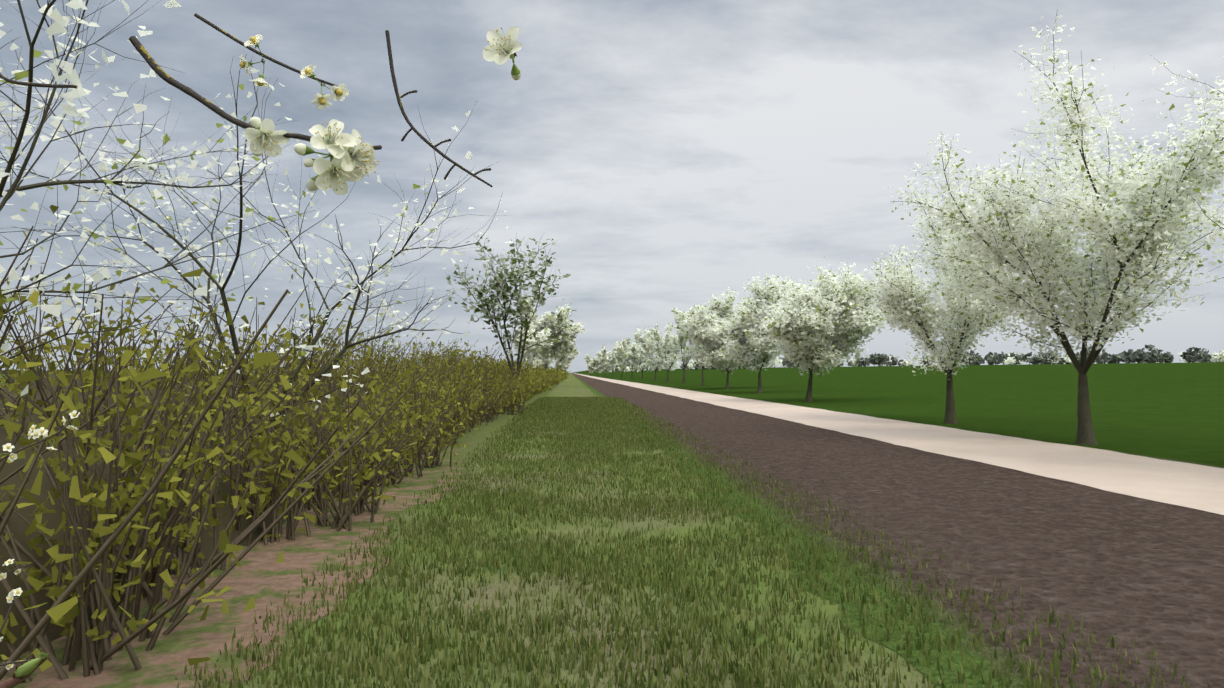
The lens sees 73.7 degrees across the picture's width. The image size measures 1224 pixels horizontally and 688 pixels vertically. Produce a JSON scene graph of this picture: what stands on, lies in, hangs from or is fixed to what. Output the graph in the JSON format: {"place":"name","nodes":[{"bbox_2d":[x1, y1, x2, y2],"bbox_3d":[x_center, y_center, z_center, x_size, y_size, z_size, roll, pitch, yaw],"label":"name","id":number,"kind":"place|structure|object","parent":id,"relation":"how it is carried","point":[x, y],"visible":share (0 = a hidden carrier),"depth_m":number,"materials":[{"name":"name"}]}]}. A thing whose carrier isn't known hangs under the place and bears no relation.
{"place":"outdoors","nodes":[
{"label":"outdoors","id":0,"kind":"place"},
{"bbox_2d":[0,362,1223,687],"bbox_3d":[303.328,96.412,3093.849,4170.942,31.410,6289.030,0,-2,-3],"label":"terrain","id":1,"kind":"structure","parent":0,"point":[1170,412],"depth_m":13.79,"materials":[{"name":"green plant"}]},
{"bbox_2d":[0,410,79,669],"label":"plum branches","id":2,"kind":"object","parent":1,"relation":"on","point":[12,457],"visible":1,"depth_m":1.55,"materials":[{"name":"white plant"}]},
{"bbox_2d":[0,0,314,396],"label":"tree","id":3,"kind":"object","parent":1,"relation":"on","point":[57,27],"visible":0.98,"depth_m":4.51,"materials":[{"name":"white plant"}]},
{"bbox_2d":[0,40,512,441],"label":"tree","id":4,"kind":"object","parent":1,"relation":"on","point":[221,284],"visible":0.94,"depth_m":8.15,"materials":[{"name":"white plant"}]},
{"bbox_2d":[0,13,521,687],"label":"blossoming branch","id":5,"kind":"object","parent":1,"relation":"on","point":[352,157],"visible":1,"depth_m":0.37,"materials":[{"name":"white plant"}]},
{"bbox_2d":[0,381,562,687],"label":"hedge soil","id":6,"kind":"structure","parent":1,"relation":"on","point":[262,576],"depth_m":4.96,"materials":[{"name":"brown soil"}]},
{"bbox_2d":[0,205,570,684],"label":"hedge shrubs","id":7,"kind":"object","parent":1,"relation":"on","point":[138,485],"visible":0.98,"depth_m":5.17,"materials":[{"name":"green plant"}]},
{"bbox_2d":[437,234,575,409],"bbox_3d":[-3.625,-0.982,30.904,5.072,7.017,7.112,1,-2,-26],"label":"tree","id":8,"kind":"object","parent":1,"relation":"on","point":[520,299],"visible":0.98,"depth_m":30.25,"materials":[{"name":"green plant"}]},
{"bbox_2d":[512,319,551,371],"bbox_3d":[-6.348,0.612,63.788,3.253,6.188,3.160,0,-2,-3],"label":"tree","id":9,"kind":"object","parent":1,"relation":"on","point":[536,348],"visible":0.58,"depth_m":63.55,"materials":[{"name":"white plant"}]},
{"bbox_2d":[519,297,586,369],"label":"tree","id":10,"kind":"object","parent":1,"relation":"on","point":[550,352],"visible":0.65,"depth_m":82.65,"materials":[{"name":"white plant"}]},
{"bbox_2d":[553,352,568,370],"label":"tree","id":11,"kind":"object","parent":1,"relation":"on","point":[560,360],"visible":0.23,"depth_m":126.65,"materials":[{"name":"white plant"}]},
{"bbox_2d":[554,339,579,370],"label":"tree","id":12,"kind":"object","parent":1,"relation":"on","point":[572,357],"visible":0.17,"depth_m":164.13,"materials":[{"name":"white plant"}]},
{"bbox_2d":[584,354,595,375],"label":"tree","id":13,"kind":"object","parent":1,"relation":"on","point":[588,359],"visible":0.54,"depth_m":364.23,"materials":[{"name":"white plant"}]},
{"bbox_2d":[590,352,601,375],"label":"tree","id":14,"kind":"object","parent":1,"relation":"on","point":[596,367],"visible":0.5,"depth_m":332.47,"materials":[{"name":"white plant"}]},
{"bbox_2d":[596,345,616,376],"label":"tree","id":15,"kind":"object","parent":1,"relation":"on","point":[611,362],"visible":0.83,"depth_m":252.11,"materials":[{"name":"white plant"}]},
{"bbox_2d":[597,350,616,376],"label":"tree","id":16,"kind":"object","parent":1,"relation":"on","point":[604,368],"visible":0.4,"depth_m":299.01,"materials":[{"name":"white plant"}]},
{"bbox_2d":[613,341,634,377],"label":"tree","id":17,"kind":"object","parent":1,"relation":"on","point":[620,362],"visible":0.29,"depth_m":213.06,"materials":[{"name":"white plant"}]},
{"bbox_2d":[614,338,643,378],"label":"tree","id":18,"kind":"object","parent":1,"relation":"on","point":[622,347],"visible":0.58,"depth_m":184.78,"materials":[{"name":"white plant"}]},
{"bbox_2d":[626,333,652,378],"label":"tree","id":19,"kind":"object","parent":1,"relation":"on","point":[635,353],"visible":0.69,"depth_m":162.29,"materials":[{"name":"white plant"}]},
{"bbox_2d":[634,327,670,380],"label":"tree","id":20,"kind":"object","parent":1,"relation":"on","point":[657,366],"visible":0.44,"depth_m":134.95,"materials":[{"name":"white plant"}]},
{"bbox_2d":[643,323,683,381],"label":"tree","id":21,"kind":"object","parent":1,"relation":"on","point":[661,349],"visible":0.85,"depth_m":114.86,"materials":[{"name":"white plant"}]},
{"bbox_2d":[671,307,705,382],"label":"tree","id":22,"kind":"object","parent":1,"relation":"on","point":[682,341],"visible":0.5,"depth_m":99.61,"materials":[{"name":"white plant"}]},
{"bbox_2d":[679,303,712,385],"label":"tree","id":23,"kind":"object","parent":1,"relation":"on","point":[693,346],"visible":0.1,"depth_m":80.24,"materials":[{"name":"white plant"}]},
{"bbox_2d":[175,396,1220,687],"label":"verge grass blades","id":24,"kind":"object","parent":1,"relation":"on","point":[571,418],"depth_m":5.00,"materials":[{"name":"green plant"}]},
{"bbox_2d":[682,287,743,388],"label":"tree","id":25,"kind":"object","parent":1,"relation":"on","point":[718,359],"visible":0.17,"depth_m":66.77,"materials":[{"name":"white plant"}]},
{"bbox_2d":[702,274,798,392],"bbox_3d":[9.938,-0.701,54.195,5.593,8.023,7.126,1,-2,-28],"label":"tree","id":26,"kind":"object","parent":1,"relation":"on","point":[749,346],"visible":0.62,"depth_m":53.94,"materials":[{"name":"white plant"}]},
{"bbox_2d":[750,257,884,401],"bbox_3d":[9.554,-0.545,38.054,7.057,6.645,7.011,0,-2,-3],"label":"tree","id":27,"kind":"object","parent":1,"relation":"on","point":[810,331],"visible":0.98,"depth_m":37.47,"materials":[{"name":"white plant"}]},
{"bbox_2d":[597,344,1223,373],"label":"distant trees","id":28,"kind":"object","parent":1,"relation":"on","point":[1129,356],"visible":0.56,"depth_m":523.59,"materials":[{"name":"grey plant"}]},
{"bbox_2d":[861,175,1050,423],"bbox_3d":[9.311,-1.208,22.223,4.846,6.845,5.278,-1,-2,19],"label":"tree","id":29,"kind":"object","parent":1,"relation":"on","point":[905,303],"visible":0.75,"depth_m":21.62,"materials":[{"name":"white plant"}]},
{"bbox_2d":[884,9,1223,444],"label":"tree","id":30,"kind":"object","parent":1,"relation":"on","point":[1135,238],"visible":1,"depth_m":15.14,"materials":[{"name":"white plant"}]},
{"bbox_2d":[1152,57,1223,282],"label":"tree","id":31,"kind":"object","parent":1,"relation":"on","point":[1215,219],"visible":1,"depth_m":10.69,"materials":[{"name":"white plant"}]},
{"bbox_2d":[0,0,1223,372],"label":"sky","id":32,"kind":"structure","parent":0,"point":[672,154],"materials":[{"name":"grey"}]},
{"bbox_2d":[571,373,1223,687],"bbox_3d":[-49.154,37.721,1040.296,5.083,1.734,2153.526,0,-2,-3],"label":"tilled soil","id":33,"kind":"structure","parent":0,"point":[1126,570],"depth_m":6.41,"materials":[{"name":"brown soil"}]},
{"bbox_2d":[575,373,1223,514],"bbox_3d":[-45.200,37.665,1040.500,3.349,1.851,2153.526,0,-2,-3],"label":"gravel path","id":34,"kind":"structure","parent":0,"point":[1196,486],"depth_m":13.53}
]}

